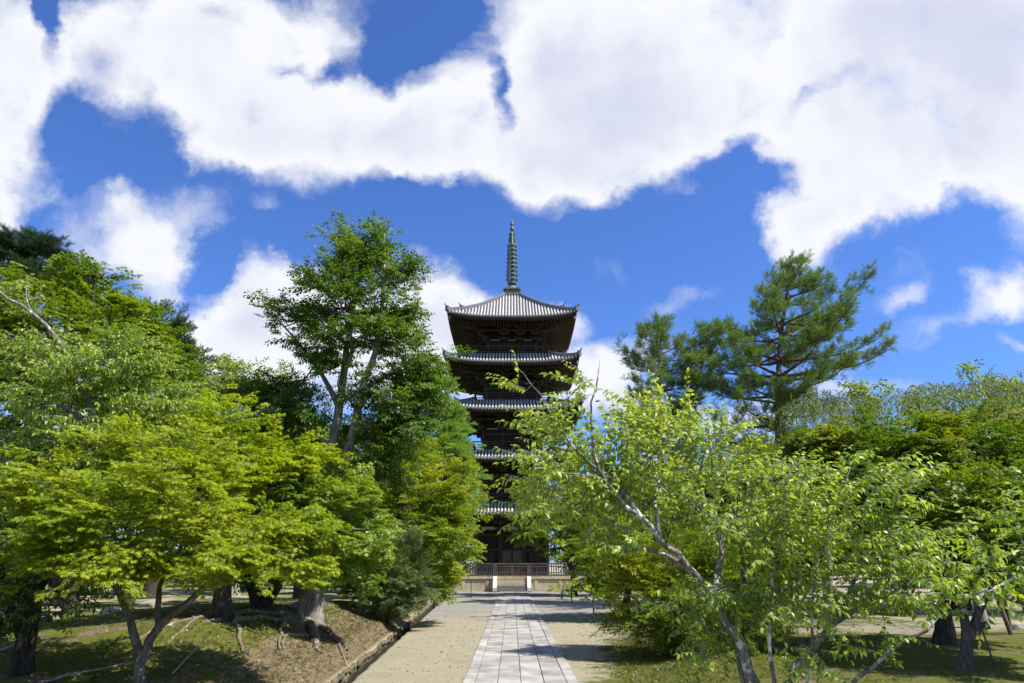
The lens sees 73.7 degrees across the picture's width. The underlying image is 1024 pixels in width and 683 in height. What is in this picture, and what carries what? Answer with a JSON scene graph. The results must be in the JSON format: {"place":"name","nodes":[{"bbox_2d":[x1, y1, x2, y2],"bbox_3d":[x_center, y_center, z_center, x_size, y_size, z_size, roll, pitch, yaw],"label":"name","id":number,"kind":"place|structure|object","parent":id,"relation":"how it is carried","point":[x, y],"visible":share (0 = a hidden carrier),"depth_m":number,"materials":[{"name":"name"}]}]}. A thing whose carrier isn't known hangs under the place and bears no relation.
{"place":"outdoors","nodes":[
{"label":"outdoors","id":0,"kind":"place"},
{"bbox_2d":[0,564,1023,682],"bbox_3d":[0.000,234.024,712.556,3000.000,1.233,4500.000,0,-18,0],"label":"ground","id":1,"kind":"structure","parent":0,"point":[1000,640],"depth_m":15.01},
{"bbox_2d":[0,637,45,651],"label":"fallen branch","id":2,"kind":"object","parent":1,"relation":"on","point":[7,647],"visible":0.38,"depth_m":12.17,"materials":[{"name":"grey wood"}]},
{"bbox_2d":[0,222,87,602],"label":"pine tree","id":3,"kind":"object","parent":1,"relation":"on","point":[28,248],"visible":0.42,"depth_m":40.67,"materials":[{"name":"green plant"}]},
{"bbox_2d":[0,463,116,675],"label":"broadleaf tree","id":4,"kind":"object","parent":1,"relation":"on","point":[23,620],"visible":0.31,"depth_m":10.89,"materials":[{"name":"green plant"}]},
{"bbox_2d":[0,507,126,589],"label":"broadleaf tree","id":5,"kind":"object","parent":1,"relation":"on","point":[49,582],"visible":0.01,"depth_m":48.03,"materials":[{"name":"green plant"}]},
{"bbox_2d":[97,607,120,615],"bbox_3d":[-11.518,7.780,19.555,0.658,0.326,0.489,0,-18,0],"label":"rock","id":6,"kind":"object","parent":1,"relation":"on","point":[113,610],"visible":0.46,"depth_m":19.43,"materials":[{"name":"grey stone"}]},
{"bbox_2d":[0,273,223,610],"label":"cherry tree","id":7,"kind":"object","parent":1,"relation":"on","point":[45,356],"visible":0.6,"depth_m":14.34,"materials":[{"name":"green plant"}]},
{"bbox_2d":[0,249,232,613],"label":"tall maple tree","id":8,"kind":"object","parent":1,"relation":"on","point":[78,300],"visible":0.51,"depth_m":25.06,"materials":[{"name":"green plant"}]},
{"bbox_2d":[0,304,241,606],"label":"broadleaf tree","id":9,"kind":"object","parent":1,"relation":"on","point":[11,424],"visible":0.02,"depth_m":31.69,"materials":[{"name":"green plant"}]},
{"bbox_2d":[74,296,220,598],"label":"conifer tree","id":10,"kind":"object","parent":1,"relation":"on","point":[150,587],"visible":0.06,"depth_m":43.49,"materials":[{"name":"green plant"}]},
{"bbox_2d":[138,600,161,607],"bbox_3d":[-11.858,8.673,22.423,0.738,0.331,0.602,0,-18,0],"label":"rock","id":11,"kind":"object","parent":1,"relation":"on","point":[149,603],"visible":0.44,"depth_m":22.19,"materials":[{"name":"grey stone"}]},
{"bbox_2d":[0,412,356,682],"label":"maple tree","id":12,"kind":"object","parent":1,"relation":"on","point":[61,508],"visible":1,"depth_m":10.08,"materials":[{"name":"green plant"}]},
{"bbox_2d":[4,383,358,620],"bbox_3d":[-7.995,3.690,15.963,8.789,5.381,5.169,0,-18,0],"label":"maple tree","id":13,"kind":"object","parent":1,"relation":"on","point":[279,460],"visible":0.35,"depth_m":15.82,"materials":[{"name":"green plant"}]},
{"bbox_2d":[170,637,206,674],"bbox_3d":[-5.494,5.351,11.665,0.032,0.431,1.511,1,-18,-4],"label":"fallen branch","id":14,"kind":"object","parent":1,"relation":"on","point":[186,658],"visible":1,"depth_m":11.41,"materials":[{"name":"wood"}]},
{"bbox_2d":[0,431,411,598],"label":"broadleaf tree","id":15,"kind":"object","parent":1,"relation":"on","point":[296,592],"visible":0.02,"depth_m":31.75,"materials":[{"name":"green plant"}]},
{"bbox_2d":[239,499,276,591],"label":"maple tree","id":16,"kind":"object","parent":1,"relation":"on","point":[246,588],"visible":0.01,"depth_m":50.61,"materials":[{"name":"green plant"}]},
{"bbox_2d":[188,343,331,595],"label":"zelkova tree","id":17,"kind":"object","parent":1,"relation":"on","point":[232,368],"visible":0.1,"depth_m":46.39,"materials":[{"name":"green plant"}]},
{"bbox_2d":[151,483,385,608],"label":"maple tree","id":18,"kind":"object","parent":1,"relation":"on","point":[257,601],"visible":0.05,"depth_m":18.63,"materials":[{"name":"green plant"}]},
{"bbox_2d":[288,601,305,608],"bbox_3d":[-6.111,7.614,19.601,0.599,0.366,0.587,-13,-22,35],"label":"rock","id":19,"kind":"object","parent":1,"relation":"on","point":[294,605],"visible":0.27,"depth_m":19.47,"materials":[{"name":"grey stone"}]},
{"bbox_2d":[123,209,476,681],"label":"tall broadleaf tree","id":20,"kind":"object","parent":1,"relation":"on","point":[396,413],"visible":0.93,"depth_m":19.13,"materials":[{"name":"green plant"}]},
{"bbox_2d":[2,600,668,682],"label":"pebbles","id":21,"kind":"object","parent":1,"relation":"on","point":[309,671],"visible":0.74,"depth_m":15.44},
{"bbox_2d":[266,461,405,631],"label":"maple tree","id":22,"kind":"object","parent":1,"relation":"on","point":[366,548],"visible":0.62,"depth_m":16.02,"materials":[{"name":"green plant"}]},
{"bbox_2d":[327,603,432,682],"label":"drain kerb","id":23,"kind":"structure","parent":1,"relation":"on","point":[349,670],"depth_m":16.88,"materials":[{"name":"stone"}]},
{"bbox_2d":[287,417,483,593],"bbox_3d":[-7.216,8.972,37.045,11.525,9.816,8.468,0,-18,0],"label":"broadleaf tree","id":24,"kind":"object","parent":1,"relation":"on","point":[433,456],"visible":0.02,"depth_m":36.49,"materials":[{"name":"green plant"}]},
{"bbox_2d":[356,523,444,625],"bbox_3d":[-3.837,7.874,23.115,2.909,3.534,3.066,11,-21,-30],"label":"shrub","id":25,"kind":"object","parent":1,"relation":"on","point":[397,601],"visible":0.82,"depth_m":22.60,"materials":[{"name":"green plant"}]},
{"bbox_2d":[332,431,499,611],"bbox_3d":[-4.781,6.725,26.171,8.733,6.993,6.909,0,-18,0],"label":"maple tree","id":26,"kind":"object","parent":1,"relation":"on","point":[441,525],"visible":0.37,"depth_m":25.36,"materials":[{"name":"green plant"}]},
{"bbox_2d":[421,510,464,580],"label":"maple tree","id":27,"kind":"object","parent":1,"relation":"on","point":[445,556],"depth_m":71.14,"materials":[{"name":"green plant"}]},
{"bbox_2d":[408,351,493,595],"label":"broadleaf tree","id":28,"kind":"object","parent":1,"relation":"on","point":[456,418],"visible":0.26,"depth_m":45.05,"materials":[{"name":"green plant"}]},
{"bbox_2d":[448,491,474,573],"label":"broadleaf tree","id":29,"kind":"object","parent":1,"relation":"on","point":[469,559],"visible":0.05,"depth_m":81.29,"materials":[{"name":"green plant"}]},
{"bbox_2d":[453,575,471,597],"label":"handrail","id":30,"kind":"object","parent":1,"relation":"on","point":[471,590],"visible":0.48,"depth_m":45.05,"materials":[{"name":"metal"}]},
{"bbox_2d":[0,599,1023,682],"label":"moss tufts","id":31,"kind":"object","parent":1,"relation":"on","point":[381,629],"visible":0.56,"depth_m":13.76,"materials":[{"name":"green plant"}]},
{"bbox_2d":[492,576,531,591],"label":"stone stairs","id":32,"kind":"structure","parent":1,"relation":"on","point":[511,585],"depth_m":54.17,"materials":[{"name":"white stone"}]},
{"bbox_2d":[12,600,1012,682],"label":"fallen leaves","id":33,"kind":"object","parent":1,"relation":"on","point":[388,631],"depth_m":12.61,"materials":[{"name":"brown plant"}]},
{"bbox_2d":[452,574,586,591],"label":"stone platform","id":34,"kind":"structure","parent":1,"relation":"on","point":[485,583],"depth_m":55.04,"materials":[{"name":"beige stone"}]},
{"bbox_2d":[460,563,494,575],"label":"wooden railing","id":35,"kind":"object","parent":34,"relation":"on","point":[482,566],"visible":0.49,"depth_m":55.39,"materials":[{"name":"brown wood"}]},
{"bbox_2d":[434,221,587,574],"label":"pagoda","id":36,"kind":"object","parent":34,"relation":"on","point":[534,335],"visible":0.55,"depth_m":62.48,"materials":[{"name":"brown wood"}]},
{"bbox_2d":[495,563,528,575],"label":"wooden gate","id":37,"kind":"structure","parent":34,"relation":"on","point":[511,566],"depth_m":55.38,"materials":[{"name":"brown wood"}]},
{"bbox_2d":[529,563,585,575],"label":"wooden railing","id":38,"kind":"object","parent":34,"relation":"on","point":[551,566],"visible":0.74,"depth_m":55.39,"materials":[{"name":"brown wood"}]},
{"bbox_2d":[545,578,578,598],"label":"sapling","id":39,"kind":"object","parent":1,"relation":"on","point":[558,587],"visible":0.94,"depth_m":42.81,"materials":[{"name":"green plant"}]},
{"bbox_2d":[504,457,634,595],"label":"maple tree","id":40,"kind":"object","parent":1,"relation":"on","point":[527,541],"visible":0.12,"depth_m":47.96,"materials":[{"name":"green plant"}]},
{"bbox_2d":[557,495,619,580],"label":"broadleaf tree","id":41,"kind":"object","parent":1,"relation":"on","point":[572,553],"depth_m":74.74,"materials":[{"name":"green plant"}]},
{"bbox_2d":[550,508,627,585],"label":"maple tree","id":42,"kind":"object","parent":1,"relation":"on","point":[562,560],"visible":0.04,"depth_m":67.54,"materials":[{"name":"green plant"}]},
{"bbox_2d":[549,454,756,618],"bbox_3d":[5.479,7.864,27.920,8.585,6.703,5.656,5,-19,-16],"label":"maple tree","id":43,"kind":"object","parent":1,"relation":"on","point":[589,590],"visible":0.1,"depth_m":27.02,"materials":[{"name":"green plant"}]},
{"bbox_2d":[609,310,730,582],"bbox_3d":[9.455,6.142,38.948,7.744,16.512,5.798,0,-18,0],"label":"pine tree","id":44,"kind":"object","parent":1,"relation":"on","point":[656,334],"visible":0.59,"depth_m":39.92,"materials":[{"name":"green plant"}]},
{"bbox_2d":[569,500,800,656],"bbox_3d":[4.129,5.798,16.676,5.468,4.052,4.182,0,-18,0],"label":"azalea shrub","id":45,"kind":"object","parent":1,"relation":"on","point":[655,578],"visible":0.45,"depth_m":16.03,"materials":[{"name":"green plant"}]},
{"bbox_2d":[484,350,981,682],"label":"cherry tree","id":46,"kind":"object","parent":1,"relation":"on","point":[613,484],"visible":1,"depth_m":6.55,"materials":[{"name":"green plant"}]},
{"bbox_2d":[640,422,901,597],"bbox_3d":[10.215,7.019,27.136,10.707,7.504,7.680,0,-18,0],"label":"maple tree","id":47,"kind":"object","parent":1,"relation":"on","point":[708,494],"visible":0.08,"depth_m":26.91,"materials":[{"name":"green plant"}]},
{"bbox_2d":[687,249,898,593],"bbox_3d":[14.999,3.772,36.158,10.848,19.344,11.930,0,-18,0],"label":"pine tree","id":48,"kind":"object","parent":1,"relation":"on","point":[811,333],"visible":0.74,"depth_m":35.99,"materials":[{"name":"green plant"}]},
{"bbox_2d":[751,385,901,627],"bbox_3d":[10.972,5.433,23.668,4.586,8.500,4.532,-3,-18,8],"label":"weeping cherry tree","id":49,"kind":"object","parent":1,"relation":"on","point":[833,409],"visible":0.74,"depth_m":24.04,"materials":[{"name":"green plant"}]},
{"bbox_2d":[740,507,1023,614],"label":"maple tree","id":50,"kind":"object","parent":1,"relation":"on","point":[841,560],"visible":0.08,"depth_m":27.89,"materials":[{"name":"green plant"}]},
{"bbox_2d":[773,395,1023,645],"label":"maple tree","id":51,"kind":"object","parent":1,"relation":"on","point":[991,438],"visible":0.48,"depth_m":16.82,"materials":[{"name":"green plant"}]},
{"bbox_2d":[870,451,937,586],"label":"broadleaf tree","id":52,"kind":"object","parent":1,"relation":"on","point":[905,570],"visible":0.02,"depth_m":63.20,"materials":[{"name":"green plant"}]},
{"bbox_2d":[837,358,1023,610],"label":"broadleaf tree","id":53,"kind":"object","parent":1,"relation":"on","point":[859,392],"visible":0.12,"depth_m":32.82,"materials":[{"name":"green plant"}]},
{"bbox_2d":[854,370,1023,625],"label":"weeping cherry tree","id":54,"kind":"object","parent":1,"relation":"on","point":[1013,393],"visible":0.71,"depth_m":23.48,"materials":[{"name":"green plant"}]},
{"bbox_2d":[865,466,1023,650],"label":"cherry tree","id":55,"kind":"object","parent":1,"relation":"on","point":[954,594],"visible":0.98,"depth_m":6.02,"materials":[{"name":"green plant"}]},
{"bbox_2d":[873,444,1023,670],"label":"maple tree","id":56,"kind":"object","parent":1,"relation":"on","point":[964,493],"visible":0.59,"depth_m":13.60,"materials":[{"name":"green plant"}]},
{"bbox_2d":[978,621,994,664],"bbox_3d":[9.362,5.985,13.489,0.260,0.852,0.120,0,-18,0],"label":"sign","id":57,"kind":"object","parent":1,"relation":"on","point":[982,624],"visible":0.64,"depth_m":13.53,"materials":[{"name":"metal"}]},
{"bbox_2d":[969,562,1023,635],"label":"tree prop","id":58,"kind":"object","parent":1,"relation":"on","point":[1005,614],"visible":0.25,"depth_m":19.53,"materials":[{"name":"wood"}]},
{"bbox_2d":[1012,622,1023,629],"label":"rock","id":59,"kind":"object","parent":1,"relation":"on","point":[1017,626],"visible":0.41,"depth_m":20.21,"materials":[{"name":"grey stone"}]},
{"bbox_2d":[0,0,1023,562],"label":"sky","id":60,"kind":"structure","parent":0,"point":[643,157],"materials":[{"name":"blue"}]},
{"bbox_2d":[462,592,578,682],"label":"path","id":61,"kind":"structure","parent":0,"point":[528,671],"depth_m":17.14,"materials":[{"name":"stone"}]}
]}

